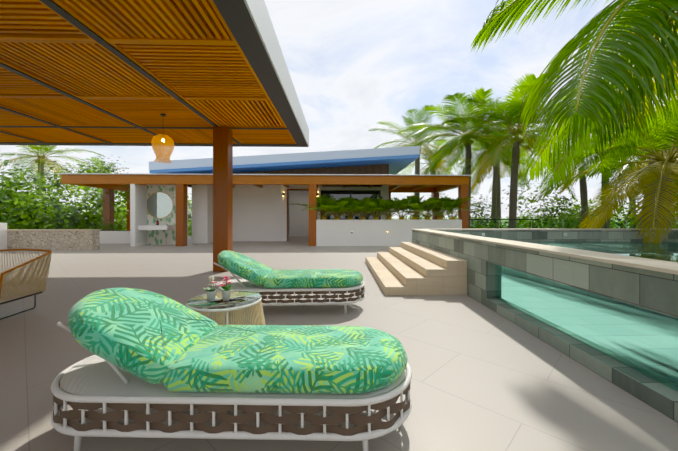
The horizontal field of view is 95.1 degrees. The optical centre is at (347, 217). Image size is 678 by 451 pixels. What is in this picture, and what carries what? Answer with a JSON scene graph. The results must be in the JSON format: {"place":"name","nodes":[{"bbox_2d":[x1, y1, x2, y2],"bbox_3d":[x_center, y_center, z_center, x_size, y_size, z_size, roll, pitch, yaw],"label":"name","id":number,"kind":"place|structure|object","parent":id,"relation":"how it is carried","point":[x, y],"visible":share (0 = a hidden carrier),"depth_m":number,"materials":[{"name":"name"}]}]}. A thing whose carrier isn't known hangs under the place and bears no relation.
{"place":"outdoors","nodes":[
{"label":"outdoors","id":0,"kind":"place"},
{"bbox_2d":[0,223,6,249],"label":"white end wall","id":1,"kind":"structure","parent":0,"point":[3,236],"depth_m":11.91,"materials":[{"name":"paint"}]},
{"bbox_2d":[6,229,100,249],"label":"stone parapet wall","id":2,"kind":"structure","parent":0,"point":[66,239],"depth_m":12.10,"materials":[{"name":"stone"}]},
{"bbox_2d":[20,218,637,232],"bbox_3d":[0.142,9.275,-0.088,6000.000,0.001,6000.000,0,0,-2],"label":"ground","id":3,"kind":"structure","parent":0,"point":[447,219],"depth_m":1477.78,"materials":[{"name":"green"}]},
{"bbox_2d":[0,168,45,228],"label":"broadleaf tree","id":4,"kind":"object","parent":3,"relation":"on","point":[16,179],"visible":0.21,"depth_m":17.02,"materials":[{"name":"green plant"}]},
{"bbox_2d":[0,145,100,200],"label":"palm tree","id":5,"kind":"object","parent":3,"relation":"on","point":[41,160],"visible":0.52,"depth_m":24.10,"materials":[{"name":"green plant"}]},
{"bbox_2d":[0,154,129,230],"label":"bush","id":6,"kind":"object","parent":3,"relation":"on","point":[42,213],"visible":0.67,"depth_m":15.23,"materials":[{"name":"green plant"}]},
{"bbox_2d":[29,154,126,230],"bbox_3d":[-18.540,2.291,23.597,9.593,14.001,9.359,0,0,34],"label":"broadleaf tree","id":7,"kind":"object","parent":3,"relation":"on","point":[100,171],"visible":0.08,"depth_m":22.12,"materials":[{"name":"green plant"}]},
{"bbox_2d":[65,157,128,229],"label":"palm tree","id":8,"kind":"object","parent":3,"relation":"on","point":[94,160],"visible":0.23,"depth_m":37.98,"materials":[{"name":"green plant"}]},
{"bbox_2d":[188,194,191,236],"bbox_3d":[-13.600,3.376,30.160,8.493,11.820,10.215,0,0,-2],"label":"bush","id":9,"kind":"object","parent":3,"relation":"on","point":[189,202],"depth_m":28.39,"materials":[{"name":"green plant"}]},
{"bbox_2d":[369,105,474,219],"bbox_3d":[5.583,0.632,23.278,8.493,17.311,7.806,0,0,-2],"label":"palm tree","id":10,"kind":"object","parent":3,"relation":"on","point":[408,122],"visible":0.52,"depth_m":23.21,"materials":[{"name":"green plant"}]},
{"bbox_2d":[401,140,462,196],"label":"palm tree","id":11,"kind":"object","parent":3,"relation":"on","point":[432,172],"visible":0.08,"depth_m":26.57,"materials":[{"name":"green plant"}]},
{"bbox_2d":[398,193,498,219],"bbox_3d":[8.205,3.480,24.552,8.526,11.659,8.620,0,0,21],"label":"bush","id":12,"kind":"object","parent":3,"relation":"on","point":[478,207],"visible":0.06,"depth_m":23.54,"materials":[{"name":"green plant"}]},
{"bbox_2d":[397,87,555,218],"bbox_3d":[6.905,1.126,18.083,8.292,16.350,8.047,0,0,-2],"label":"palm tree","id":13,"kind":"object","parent":3,"relation":"on","point":[466,124],"visible":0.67,"depth_m":17.47,"materials":[{"name":"green plant"}]},
{"bbox_2d":[460,120,531,218],"bbox_3d":[11.955,0.760,24.727,7.454,17.055,6.302,0,0,-34],"label":"palm tree","id":14,"kind":"object","parent":3,"relation":"on","point":[495,187],"visible":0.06,"depth_m":24.82,"materials":[{"name":"green plant"}]},
{"bbox_2d":[451,111,551,218],"bbox_3d":[13.289,0.252,26.696,8.288,18.069,8.526,0,0,-2],"label":"palm tree","id":15,"kind":"object","parent":3,"relation":"on","point":[499,200],"visible":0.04,"depth_m":26.91,"materials":[{"name":"green plant"}]},
{"bbox_2d":[482,143,546,192],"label":"palm tree","id":16,"kind":"object","parent":3,"relation":"on","point":[508,174],"visible":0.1,"depth_m":29.94,"materials":[{"name":"green plant"}]},
{"bbox_2d":[429,73,618,218],"bbox_3d":[8.798,1.258,16.153,7.781,16.077,8.014,0,0,-27],"label":"palm tree","id":17,"kind":"object","parent":3,"relation":"on","point":[522,94],"visible":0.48,"depth_m":15.70,"materials":[{"name":"green plant"}]},
{"bbox_2d":[472,175,618,219],"bbox_3d":[12.023,3.219,21.267,10.208,12.144,8.816,0,0,-2],"label":"bush","id":18,"kind":"object","parent":3,"relation":"on","point":[571,216],"visible":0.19,"depth_m":19.37,"materials":[{"name":"green plant"}]},
{"bbox_2d":[470,0,677,189],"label":"palm tree","id":19,"kind":"object","parent":3,"relation":"on","point":[647,25],"visible":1,"depth_m":4.68,"materials":[{"name":"green plant"}]},
{"bbox_2d":[512,92,648,219],"bbox_3d":[14.965,0.746,20.422,7.872,17.121,7.645,0,0,-16],"label":"palm tree","id":20,"kind":"object","parent":3,"relation":"on","point":[583,191],"visible":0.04,"depth_m":20.15,"materials":[{"name":"green plant"}]},
{"bbox_2d":[551,107,654,219],"bbox_3d":[15.652,0.897,19.151,6.939,16.826,7.375,0,0,-2],"label":"palm tree","id":21,"kind":"object","parent":3,"relation":"on","point":[602,185],"visible":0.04,"depth_m":18.75,"materials":[{"name":"green plant"}]},
{"bbox_2d":[530,175,677,219],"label":"bush","id":22,"kind":"object","parent":3,"relation":"on","point":[622,212],"visible":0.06,"depth_m":22.30,"materials":[{"name":"green plant"}]},
{"bbox_2d":[531,92,677,243],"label":"palm tree","id":23,"kind":"object","parent":3,"relation":"on","point":[664,173],"visible":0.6,"depth_m":9.23,"materials":[{"name":"green plant"}]},
{"bbox_2d":[560,97,677,228],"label":"palm tree","id":24,"kind":"object","parent":3,"relation":"on","point":[633,166],"visible":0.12,"depth_m":12.88,"materials":[{"name":"green plant"}]},
{"bbox_2d":[597,132,642,218],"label":"palm tree","id":25,"kind":"object","parent":3,"relation":"on","point":[630,196],"visible":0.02,"depth_m":24.24,"materials":[{"name":"green plant"}]},
{"bbox_2d":[607,155,677,219],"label":"palm tree","id":26,"kind":"object","parent":3,"relation":"on","point":[639,191],"visible":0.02,"depth_m":15.98,"materials":[{"name":"green plant"}]},
{"bbox_2d":[0,236,677,450],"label":"terrace floor","id":27,"kind":"structure","parent":0,"point":[484,378],"depth_m":2.63,"materials":[{"name":"tile"}]},
{"bbox_2d":[0,249,51,319],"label":"rope lounge chair","id":28,"kind":"object","parent":27,"relation":"on","point":[9,290],"visible":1,"depth_m":4.27,"materials":[{"name":"beige fabric"}]},
{"bbox_2d":[100,231,129,243],"bbox_3d":[-11.546,0.967,15.519,1.900,0.615,0.650,0,0,-2],"label":"planter box","id":29,"kind":"object","parent":27,"relation":"on","point":[114,237],"visible":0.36,"depth_m":15.20,"materials":[{"name":"white paint"}]},
{"bbox_2d":[97,222,108,230],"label":"planter shrub","id":30,"kind":"object","parent":29,"relation":"on","point":[103,227],"visible":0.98,"depth_m":15.43,"materials":[{"name":"green plant"}]},
{"bbox_2d":[104,222,115,230],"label":"planter shrub","id":31,"kind":"object","parent":29,"relation":"on","point":[110,227],"visible":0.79,"depth_m":15.40,"materials":[{"name":"green plant"}]},
{"bbox_2d":[113,222,124,230],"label":"planter shrub","id":32,"kind":"object","parent":29,"relation":"on","point":[117,227],"visible":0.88,"depth_m":15.44,"materials":[{"name":"green plant"}]},
{"bbox_2d":[213,127,232,271],"bbox_3d":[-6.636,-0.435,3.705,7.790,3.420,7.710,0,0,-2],"label":"pergola column","id":33,"kind":"structure","parent":27,"relation":"on","point":[222,188],"depth_m":7.31,"materials":[{"name":"brown wood"}]},
{"bbox_2d":[0,0,308,146],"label":"pergola roof","id":34,"kind":"structure","parent":33,"relation":"on","point":[100,72],"depth_m":4.77,"materials":[{"name":"brown wood"}]},
{"bbox_2d":[151,113,173,162],"bbox_3d":[-3.841,-1.650,6.434,0.410,0.990,0.410,0,0,-2],"label":"pendant lamp","id":35,"kind":"object","parent":34,"relation":"hanging from","point":[162,156],"visible":1,"depth_m":6.33,"materials":[{"name":"brown"}]},
{"bbox_2d":[186,290,265,325],"bbox_3d":[-1.163,1.021,2.937,0.824,0.508,0.824,0,0,-2],"label":"side table","id":36,"kind":"object","parent":27,"relation":"on","point":[238,302],"visible":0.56,"depth_m":2.81,"materials":[{"name":"beige glass"}]},
{"bbox_2d":[204,276,220,301],"bbox_3d":[-1.262,0.656,2.851,0.145,0.221,0.130,0,0,22],"label":"flower pot","id":37,"kind":"object","parent":36,"relation":"on","point":[211,293],"visible":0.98,"depth_m":2.83,"materials":[{"name":"white ceramic"}]},
{"bbox_2d":[219,276,231,300],"bbox_3d":[-1.131,0.655,2.885,0.145,0.222,0.141,0,0,-2],"label":"flower pot","id":38,"kind":"object","parent":36,"relation":"on","point":[226,291],"visible":1,"depth_m":2.86,"materials":[{"name":"white ceramic"}]},
{"bbox_2d":[51,288,411,450],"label":"sun lounger","id":39,"kind":"object","parent":27,"relation":"on","point":[161,354],"visible":1,"depth_m":1.63,"materials":[{"name":"fabric"}]},
{"bbox_2d":[130,164,388,245],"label":"building walls","id":40,"kind":"structure","parent":27,"relation":"on","point":[267,213],"depth_m":16.57,"materials":[{"name":"white paint"}]},
{"bbox_2d":[147,192,172,218],"bbox_3d":[-8.817,-0.575,14.496,1.272,1.272,0.032,0,0,-2],"label":"vanity mirror","id":41,"kind":"object","parent":40,"relation":"attached to","point":[159,205],"visible":0.92,"depth_m":14.50,"materials":[{"name":"grey mirror"}]},
{"bbox_2d":[149,146,419,174],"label":"roof slab","id":42,"kind":"structure","parent":40,"relation":"on","point":[397,159],"depth_m":15.19,"materials":[{"name":"paint"}]},
{"bbox_2d":[57,173,471,245],"bbox_3d":[-3.583,-0.325,16.055,18.250,3.200,4.720,0,0,-2],"label":"pergola wood","id":43,"kind":"object","parent":27,"relation":"on","point":[110,183],"visible":0.83,"depth_m":13.87,"materials":[{"name":"brown wood"}]},
{"bbox_2d":[210,251,364,315],"bbox_3d":[-0.822,0.869,4.357,2.134,0.813,0.755,0,0,-3],"label":"sun lounger","id":44,"kind":"object","parent":27,"relation":"on","point":[263,280],"visible":0.77,"depth_m":4.04,"materials":[{"name":"fabric"}]},
{"bbox_2d":[316,220,461,245],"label":"planter wall","id":45,"kind":"structure","parent":27,"relation":"on","point":[362,232],"depth_m":13.84,"materials":[{"name":"white paint"}]},
{"bbox_2d":[289,194,353,219],"bbox_3d":[-1.282,-0.387,14.042,2.598,1.324,3.203,0,0,21],"label":"plant","id":46,"kind":"object","parent":45,"relation":"on","point":[322,202],"visible":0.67,"depth_m":13.83,"materials":[{"name":"green plant"}]},
{"bbox_2d":[312,198,369,219],"bbox_3d":[-0.363,-0.339,14.496,2.783,1.228,2.742,0,0,-2],"label":"plant","id":47,"kind":"object","parent":45,"relation":"on","point":[341,205],"visible":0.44,"depth_m":13.80,"materials":[{"name":"green plant"}]},
{"bbox_2d":[325,197,378,219],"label":"potted plant","id":48,"kind":"object","parent":45,"relation":"on","point":[350,202],"visible":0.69,"depth_m":13.89,"materials":[{"name":"green plant"}]},
{"bbox_2d":[341,197,389,219],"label":"potted plant","id":49,"kind":"object","parent":45,"relation":"on","point":[365,205],"visible":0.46,"depth_m":13.93,"materials":[{"name":"green plant"}]},
{"bbox_2d":[350,196,406,219],"bbox_3d":[1.434,-0.365,14.489,2.887,1.280,2.584,0,0,-2],"label":"potted plant","id":50,"kind":"object","parent":45,"relation":"on","point":[377,205],"visible":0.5,"depth_m":13.88,"materials":[{"name":"green plant"}]},
{"bbox_2d":[370,197,411,219],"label":"potted plant","id":51,"kind":"object","parent":45,"relation":"on","point":[387,205],"visible":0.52,"depth_m":13.88,"materials":[{"name":"green plant"}]},
{"bbox_2d":[383,197,437,219],"bbox_3d":[2.678,-0.350,14.534,3.058,1.249,2.570,0,0,-2],"label":"potted plant","id":52,"kind":"object","parent":45,"relation":"on","point":[405,201],"visible":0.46,"depth_m":13.97,"materials":[{"name":"green plant"}]},
{"bbox_2d":[395,195,448,219],"bbox_3d":[3.131,-0.389,14.315,2.466,1.327,2.926,0,0,36],"label":"potted plant","id":53,"kind":"object","parent":45,"relation":"on","point":[413,203],"visible":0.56,"depth_m":13.98,"materials":[{"name":"green plant"}]},
{"bbox_2d":[397,197,459,219],"bbox_3d":[3.618,-0.347,14.445,2.806,1.244,2.314,0,0,-13],"label":"potted plant","id":54,"kind":"object","parent":45,"relation":"on","point":[428,214],"visible":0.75,"depth_m":14.00,"materials":[{"name":"green plant"}]},
{"bbox_2d":[413,198,468,219],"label":"potted plant","id":55,"kind":"object","parent":45,"relation":"on","point":[442,201],"visible":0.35,"depth_m":13.97,"materials":[{"name":"green plant"}]},
{"bbox_2d":[436,196,486,219],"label":"potted plant","id":56,"kind":"object","parent":45,"relation":"on","point":[454,202],"visible":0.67,"depth_m":13.98,"materials":[{"name":"green plant"}]},
{"bbox_2d":[365,242,466,295],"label":"pool steps","id":57,"kind":"structure","parent":27,"relation":"on","point":[408,268],"depth_m":5.34,"materials":[{"name":"beige stone"}]},
{"bbox_2d":[469,219,677,228],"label":"glass railing","id":58,"kind":"object","parent":27,"relation":"on","point":[527,224],"visible":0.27,"depth_m":14.36,"materials":[{"name":"clear glass"}]},
{"bbox_2d":[0,0,677,218],"label":"sky","id":59,"kind":"structure","parent":0,"point":[353,66],"materials":[{"name":"white"}]},
{"bbox_2d":[411,228,677,422],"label":"pool walls","id":60,"kind":"structure","parent":0,"point":[649,284],"depth_m":2.97,"materials":[{"name":"grey tile"}]},
{"bbox_2d":[495,241,677,391],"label":"pool water","id":61,"kind":"structure","parent":60,"relation":"on","point":[644,341],"depth_m":2.80,"materials":[{"name":"teal liquid"}]}
]}

